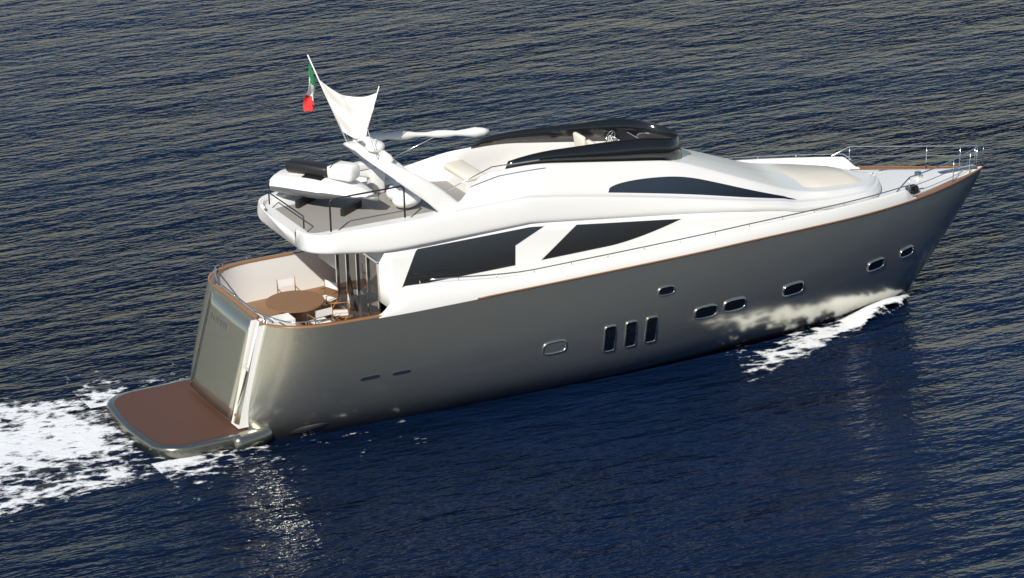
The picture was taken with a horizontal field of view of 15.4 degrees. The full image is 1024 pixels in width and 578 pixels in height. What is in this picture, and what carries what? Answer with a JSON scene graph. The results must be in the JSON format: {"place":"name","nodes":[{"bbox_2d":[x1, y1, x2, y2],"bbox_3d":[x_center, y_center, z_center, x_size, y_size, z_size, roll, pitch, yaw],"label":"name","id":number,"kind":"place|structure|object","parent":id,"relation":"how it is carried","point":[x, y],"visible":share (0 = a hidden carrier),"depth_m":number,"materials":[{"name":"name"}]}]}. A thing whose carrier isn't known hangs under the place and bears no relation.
{"place":"outdoors","nodes":[
{"label":"outdoors","id":0,"kind":"place"},
{"bbox_2d":[392,370,410,375],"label":"air vent","id":1,"kind":"object","parent":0,"point":[401,372],"visible":1,"depth_m":104.07,"materials":[{"name":"black"}]},
{"bbox_2d":[0,0,1023,577],"bbox_3d":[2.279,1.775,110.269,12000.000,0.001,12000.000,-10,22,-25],"label":"sea water","id":2,"kind":"structure","parent":0,"point":[148,148],"depth_m":113.06,"materials":[{"name":"blue liquid"}]},
{"bbox_2d":[0,399,161,521],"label":"wake foam","id":3,"kind":"object","parent":2,"relation":"on","point":[27,442],"visible":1,"depth_m":103.35,"materials":[{"name":"white"}]},
{"bbox_2d":[75,371,157,407],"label":"foam","id":4,"kind":"object","parent":2,"relation":"on","point":[95,396],"visible":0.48,"depth_m":106.83,"materials":[{"name":"white"}]},
{"bbox_2d":[107,380,241,459],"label":"swim platform","id":5,"kind":"structure","parent":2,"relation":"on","point":[154,448],"depth_m":102.90,"materials":[{"name":"silver metal"}]},
{"bbox_2d":[114,380,246,444],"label":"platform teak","id":6,"kind":"object","parent":5,"relation":"on","point":[180,413],"visible":1,"depth_m":104.52,"materials":[{"name":"brown wood"}]},
{"bbox_2d":[169,378,189,382],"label":"platform wing","id":7,"kind":"structure","parent":2,"relation":"in","point":[186,379],"depth_m":106.92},
{"bbox_2d":[152,433,354,498],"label":"foam","id":8,"kind":"object","parent":2,"relation":"on","point":[180,463],"visible":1,"depth_m":102.16,"materials":[{"name":"white"}]},
{"bbox_2d":[233,423,328,451],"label":"platform wing","id":9,"kind":"structure","parent":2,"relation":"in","point":[251,437],"depth_m":103.30,"materials":[{"name":"silver metal"}]},
{"bbox_2d":[190,169,980,439],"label":"hull","id":10,"kind":"object","parent":2,"relation":"in","point":[470,352],"visible":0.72,"depth_m":106.31,"materials":[{"name":"silver metal"}]},
{"bbox_2d":[190,291,249,418],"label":"garage door","id":11,"kind":"structure","parent":10,"relation":"attached to","point":[215,379],"depth_m":104.55,"materials":[{"name":"silver metal"}]},
{"bbox_2d":[211,312,227,330],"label":"name lettering","id":12,"kind":"object","parent":11,"relation":"attached to","point":[221,323],"visible":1,"depth_m":104.82,"materials":[{"name":"silver metal"}]},
{"bbox_2d":[231,313,295,428],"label":"stern stairs","id":13,"kind":"structure","parent":10,"relation":"attached to","point":[288,317],"depth_m":103.25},
{"bbox_2d":[210,252,377,366],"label":"bulwark","id":14,"kind":"object","parent":10,"relation":"on","point":[250,281],"visible":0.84,"depth_m":107.91,"materials":[{"name":"white"}]},
{"bbox_2d":[208,251,382,328],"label":"cap rail","id":15,"kind":"object","parent":10,"relation":"on","point":[242,305],"visible":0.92,"depth_m":104.06,"materials":[{"name":"brown wood"}]},
{"bbox_2d":[214,255,333,325],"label":"cap rail","id":16,"kind":"object","parent":15,"relation":"on","point":[227,289],"visible":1,"depth_m":103.88,"materials":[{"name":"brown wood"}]},
{"bbox_2d":[247,286,351,365],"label":"cockpit sole","id":17,"kind":"object","parent":10,"relation":"on","point":[259,306],"visible":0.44,"depth_m":107.29,"materials":[{"name":"brown wood"}]},
{"bbox_2d":[276,277,301,313],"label":"chair frame","id":18,"kind":"object","parent":17,"relation":"on","point":[294,285],"visible":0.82,"depth_m":106.84,"materials":[{"name":"brown wood"}]},
{"bbox_2d":[277,278,293,286],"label":"director chair canvas","id":19,"kind":"object","parent":18,"relation":"attached to","point":[285,282],"visible":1,"depth_m":106.89,"materials":[{"name":"white fabric"}]},
{"bbox_2d":[266,290,324,324],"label":"cockpit table","id":20,"kind":"object","parent":17,"relation":"on","point":[295,303],"visible":0.94,"depth_m":105.65,"materials":[{"name":"brown wood"}]},
{"bbox_2d":[307,306,332,324],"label":"chair frame","id":21,"kind":"object","parent":17,"relation":"on","point":[315,317],"visible":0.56,"depth_m":104.80,"materials":[{"name":"brown wood"}]},
{"bbox_2d":[310,307,331,323],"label":"director chair canvas","id":22,"kind":"object","parent":21,"relation":"attached to","point":[324,312],"visible":0.79,"depth_m":104.67,"materials":[{"name":"white fabric"}]},
{"bbox_2d":[314,279,338,317],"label":"chair frame","id":23,"kind":"object","parent":17,"relation":"on","point":[328,295],"visible":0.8,"depth_m":106.46,"materials":[{"name":"brown wood"}]},
{"bbox_2d":[323,280,336,302],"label":"director chair canvas","id":24,"kind":"object","parent":23,"relation":"attached to","point":[330,284],"visible":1,"depth_m":106.58,"materials":[{"name":"white fabric"}]},
{"bbox_2d":[331,293,349,320],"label":"chair","id":25,"kind":"object","parent":17,"relation":"on","point":[348,309],"visible":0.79,"depth_m":105.27,"materials":[{"name":"white fabric"}]},
{"bbox_2d":[333,295,348,315],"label":"director chair canvas","id":26,"kind":"object","parent":25,"relation":"attached to","point":[339,312],"visible":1,"depth_m":105.46,"materials":[{"name":"white fabric"}]},
{"bbox_2d":[360,375,379,380],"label":"vent","id":27,"kind":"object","parent":10,"relation":"in","point":[369,377],"visible":1,"depth_m":103.69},
{"bbox_2d":[543,340,566,354],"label":"hull vent rim","id":28,"kind":"object","parent":10,"relation":"attached to","point":[555,352],"visible":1,"depth_m":106.02,"materials":[{"name":"silver metal"}]},
{"bbox_2d":[544,341,565,353],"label":"porthole","id":29,"kind":"object","parent":28,"relation":"in","point":[554,347],"visible":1,"depth_m":106.05,"materials":[{"name":"black glass"}]},
{"bbox_2d":[293,157,859,254],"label":"bulwark","id":30,"kind":"object","parent":10,"relation":"on","point":[841,162],"visible":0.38,"depth_m":114.24,"materials":[{"name":"white"}]},
{"bbox_2d":[725,153,851,160],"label":"bulwark rail","id":31,"kind":"object","parent":30,"relation":"on","point":[789,154],"visible":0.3,"depth_m":114.08,"materials":[{"name":"silver metal"}]},
{"bbox_2d":[603,325,616,351],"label":"hull window","id":32,"kind":"structure","parent":10,"relation":"attached to","point":[605,338],"depth_m":106.78,"materials":[{"name":"black glass"}]},
{"bbox_2d":[605,326,614,350],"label":"slit window","id":33,"kind":"structure","parent":32,"relation":"in","point":[610,338],"depth_m":106.81,"materials":[{"name":"black glass"}]},
{"bbox_2d":[624,321,637,347],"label":"hull window","id":34,"kind":"structure","parent":10,"relation":"on","point":[625,346],"depth_m":107.06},
{"bbox_2d":[626,322,635,345],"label":"slit window","id":35,"kind":"structure","parent":34,"relation":"in","point":[631,334],"depth_m":107.08,"materials":[{"name":"black glass"}]},
{"bbox_2d":[379,189,915,317],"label":"bulwark","id":36,"kind":"object","parent":10,"relation":"on","point":[414,298],"visible":1,"depth_m":105.89,"materials":[{"name":"white"}]},
{"bbox_2d":[419,186,911,283],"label":"bulwark rail","id":37,"kind":"object","parent":36,"relation":"on","point":[458,277],"visible":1,"depth_m":106.67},
{"bbox_2d":[645,316,657,342],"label":"slit window","id":38,"kind":"structure","parent":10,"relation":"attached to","point":[651,329],"depth_m":107.36,"materials":[{"name":"black glass"}]},
{"bbox_2d":[658,285,674,295],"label":"port light rim","id":39,"kind":"object","parent":10,"relation":"attached to","point":[666,287],"visible":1,"depth_m":107.04,"materials":[{"name":"silver metal"}]},
{"bbox_2d":[660,287,673,294],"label":"porthole","id":40,"kind":"object","parent":39,"relation":"in","point":[667,290],"visible":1,"depth_m":107.06,"materials":[{"name":"black glass"}]},
{"bbox_2d":[694,304,717,318],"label":"port light rim","id":41,"kind":"object","parent":10,"relation":"attached to","point":[704,307],"visible":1,"depth_m":108.00,"materials":[{"name":"silver metal"}]},
{"bbox_2d":[696,306,715,317],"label":"porthole","id":42,"kind":"object","parent":41,"relation":"in","point":[705,311],"visible":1,"depth_m":108.04,"materials":[{"name":"black glass"}]},
{"bbox_2d":[478,166,982,298],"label":"rub rail","id":43,"kind":"object","parent":10,"relation":"attached to","point":[727,245],"visible":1,"depth_m":107.51,"materials":[{"name":"brown wood"}]},
{"bbox_2d":[723,297,745,311],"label":"port light rim","id":44,"kind":"object","parent":10,"relation":"attached to","point":[732,300],"visible":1,"depth_m":108.44,"materials":[{"name":"silver metal"}]},
{"bbox_2d":[725,298,744,310],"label":"porthole","id":45,"kind":"object","parent":44,"relation":"in","point":[734,304],"visible":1,"depth_m":108.49,"materials":[{"name":"black glass"}]},
{"bbox_2d":[783,281,804,296],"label":"port light rim","id":46,"kind":"object","parent":10,"relation":"attached to","point":[793,284],"visible":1,"depth_m":109.49,"materials":[{"name":"silver metal"}]},
{"bbox_2d":[784,283,802,294],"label":"porthole","id":47,"kind":"object","parent":46,"relation":"in","point":[794,288],"visible":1,"depth_m":109.53,"materials":[{"name":"black glass"}]},
{"bbox_2d":[867,258,884,271],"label":"port light rim","id":48,"kind":"object","parent":10,"relation":"on","point":[875,261],"visible":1,"depth_m":111.48,"materials":[{"name":"silver metal"}]},
{"bbox_2d":[869,259,883,269],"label":"porthole","id":49,"kind":"object","parent":48,"relation":"in","point":[876,264],"visible":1,"depth_m":111.53,"materials":[{"name":"black glass"}]},
{"bbox_2d":[900,246,913,257],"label":"port light rim","id":50,"kind":"object","parent":10,"relation":"attached to","point":[905,249],"visible":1,"depth_m":112.38,"materials":[{"name":"silver metal"}]},
{"bbox_2d":[901,247,912,256],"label":"porthole","id":51,"kind":"object","parent":50,"relation":"in","point":[907,251],"visible":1,"depth_m":112.42,"materials":[{"name":"black glass"}]},
{"bbox_2d":[849,166,981,196],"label":"deck","id":52,"kind":"structure","parent":10,"relation":"on","point":[890,179],"depth_m":113.70,"materials":[{"name":"white"}]},
{"bbox_2d":[257,141,880,254],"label":"yacht superstructure","id":53,"kind":"object","parent":52,"relation":"on","point":[497,198],"visible":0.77,"depth_m":106.36,"materials":[{"name":"white"}]},
{"bbox_2d":[268,192,304,228],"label":"railing","id":54,"kind":"object","parent":53,"relation":"on","point":[269,193],"visible":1,"depth_m":104.17,"materials":[{"name":"silver metal"}]},
{"bbox_2d":[329,185,405,231],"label":"railing","id":55,"kind":"object","parent":53,"relation":"on","point":[401,186],"visible":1,"depth_m":103.18,"materials":[{"name":"silver metal"}]},
{"bbox_2d":[276,181,465,232],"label":"upper deck floor","id":56,"kind":"structure","parent":53,"relation":"on","point":[315,213],"depth_m":104.99,"materials":[{"name":"grey"}]},
{"bbox_2d":[295,197,361,216],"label":"jet ski chocks","id":57,"kind":"object","parent":56,"relation":"on","point":[344,211],"visible":0.89,"depth_m":105.19,"materials":[{"name":"black rubber"}]},
{"bbox_2d":[269,156,378,200],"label":"dinghy","id":58,"kind":"object","parent":57,"relation":"on","point":[312,179],"visible":0.98,"depth_m":104.77,"materials":[{"name":"white rubber"}]},
{"bbox_2d":[353,160,384,192],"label":"tender crane","id":59,"kind":"object","parent":56,"relation":"on","point":[373,174],"visible":0.47,"depth_m":106.08,"materials":[{"name":"white"}]},
{"bbox_2d":[343,141,457,211],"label":"radar arch","id":60,"kind":"structure","parent":56,"relation":"on","point":[437,198],"depth_m":104.11,"materials":[{"name":"white plastic"}]},
{"bbox_2d":[307,55,347,142],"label":"flag staff","id":61,"kind":"object","parent":60,"relation":"attached to","point":[327,98],"visible":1,"depth_m":104.74,"materials":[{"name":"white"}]},
{"bbox_2d":[303,61,315,110],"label":"italian flag","id":62,"kind":"object","parent":61,"relation":"attached to","point":[308,103],"visible":1,"depth_m":104.58,"materials":[{"name":"multicoloured fabric"}]},
{"bbox_2d":[320,81,375,138],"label":"sail","id":63,"kind":"object","parent":60,"relation":"attached to","point":[347,112],"visible":0.98,"depth_m":104.83,"materials":[{"name":"white fabric"}]},
{"bbox_2d":[346,97,377,158],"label":"arch antennas","id":64,"kind":"object","parent":60,"relation":"on","point":[367,129],"visible":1,"depth_m":103.56,"materials":[{"name":"white"}]},
{"bbox_2d":[365,140,384,151],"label":"radar dome","id":65,"kind":"structure","parent":60,"relation":"on","point":[379,146],"depth_m":104.09,"materials":[{"name":"white plastic"}]},
{"bbox_2d":[393,137,433,157],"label":"whip antenna","id":66,"kind":"object","parent":60,"relation":"attached to","point":[411,148],"visible":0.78,"depth_m":107.38,"materials":[{"name":"silver metal"}]},
{"bbox_2d":[352,127,488,163],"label":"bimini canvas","id":67,"kind":"object","parent":60,"relation":"attached to","point":[385,156],"visible":0.99,"depth_m":107.10,"materials":[{"name":"white fabric"}]},
{"bbox_2d":[363,86,379,142],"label":"flag staff","id":68,"kind":"object","parent":67,"relation":"attached to","point":[374,104],"visible":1,"depth_m":104.66,"materials":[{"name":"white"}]},
{"bbox_2d":[445,159,538,191],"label":"handrail","id":69,"kind":"object","parent":60,"relation":"attached to","point":[489,168],"visible":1,"depth_m":104.87,"materials":[{"name":"silver metal"}]},
{"bbox_2d":[386,182,421,207],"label":"life rafts","id":70,"kind":"object","parent":56,"relation":"on","point":[395,196],"visible":0.74,"depth_m":104.83,"materials":[{"name":"white plastic"}]},
{"bbox_2d":[442,168,475,192],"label":"fly seat bases","id":71,"kind":"object","parent":56,"relation":"on","point":[451,178],"visible":0.2,"depth_m":106.57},
{"bbox_2d":[443,132,594,181],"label":"fly cushions","id":72,"kind":"object","parent":56,"relation":"on","point":[462,170],"visible":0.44,"depth_m":106.81,"materials":[{"name":"beige fabric"}]},
{"bbox_2d":[608,132,637,141],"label":"helm console","id":73,"kind":"object","parent":56,"relation":"on","point":[609,140],"visible":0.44,"depth_m":109.29,"materials":[{"name":"white metal"}]},
{"bbox_2d":[606,130,617,141],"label":"steering wheel","id":74,"kind":"object","parent":73,"relation":"attached to","point":[613,139],"visible":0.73,"depth_m":108.90,"materials":[{"name":"silver metal"}]},
{"bbox_2d":[609,129,635,140],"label":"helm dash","id":75,"kind":"object","parent":73,"relation":"on","point":[620,134],"visible":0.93,"depth_m":109.06,"materials":[{"name":"black plastic"}]},
{"bbox_2d":[471,119,681,168],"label":"flybridge windscreen","id":76,"kind":"object","parent":53,"relation":"on","point":[649,150],"visible":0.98,"depth_m":108.03,"materials":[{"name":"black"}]},
{"bbox_2d":[608,176,795,199],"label":"side window","id":77,"kind":"structure","parent":53,"relation":"on","point":[677,185],"depth_m":107.86,"materials":[{"name":"black glass"}]},
{"bbox_2d":[764,164,860,186],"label":"sun pad","id":78,"kind":"object","parent":53,"relation":"on","point":[814,176],"visible":1,"depth_m":111.88,"materials":[{"name":"beige fabric"}]},
{"bbox_2d":[318,208,832,306],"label":"deck house","id":79,"kind":"structure","parent":52,"relation":"on","point":[533,250],"depth_m":105.89,"materials":[{"name":"white"}]},
{"bbox_2d":[335,253,380,317],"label":"sliding glass door","id":80,"kind":"structure","parent":79,"relation":"attached to","point":[367,256],"depth_m":105.36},
{"bbox_2d":[402,226,543,287],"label":"side window","id":81,"kind":"structure","parent":79,"relation":"attached to","point":[474,255],"depth_m":104.61,"materials":[{"name":"black glass"}]},
{"bbox_2d":[542,219,679,259],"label":"side window","id":82,"kind":"structure","parent":79,"relation":"attached to","point":[580,238],"depth_m":106.34,"materials":[{"name":"black glass"}]},
{"bbox_2d":[905,184,918,193],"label":"windlass","id":83,"kind":"object","parent":52,"relation":"on","point":[914,189],"visible":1,"depth_m":112.25,"materials":[{"name":"black metal"}]},
{"bbox_2d":[851,168,973,197],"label":"foredeck margin","id":84,"kind":"object","parent":52,"relation":"on","point":[936,188],"visible":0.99,"depth_m":113.59,"materials":[{"name":"white plastic"}]},
{"bbox_2d":[830,144,983,191],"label":"pulpit","id":85,"kind":"object","parent":84,"relation":"on","point":[926,155],"depth_m":114.43,"materials":[{"name":"silver metal"}]},
{"bbox_2d":[878,164,976,189],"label":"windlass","id":86,"kind":"object","parent":84,"relation":"on","point":[962,168],"visible":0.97,"depth_m":114.25,"materials":[{"name":"silver metal"}]},
{"bbox_2d":[859,166,978,167],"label":"rub rail","id":87,"kind":"object","parent":10,"relation":"attached to","point":[908,166],"visible":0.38,"depth_m":114.78,"materials":[{"name":"brown wood"}]},
{"bbox_2d":[741,293,908,380],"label":"bow wave","id":88,"kind":"object","parent":2,"relation":"on","point":[856,319],"visible":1,"depth_m":111.55,"materials":[{"name":"white liquid"}]}
]}

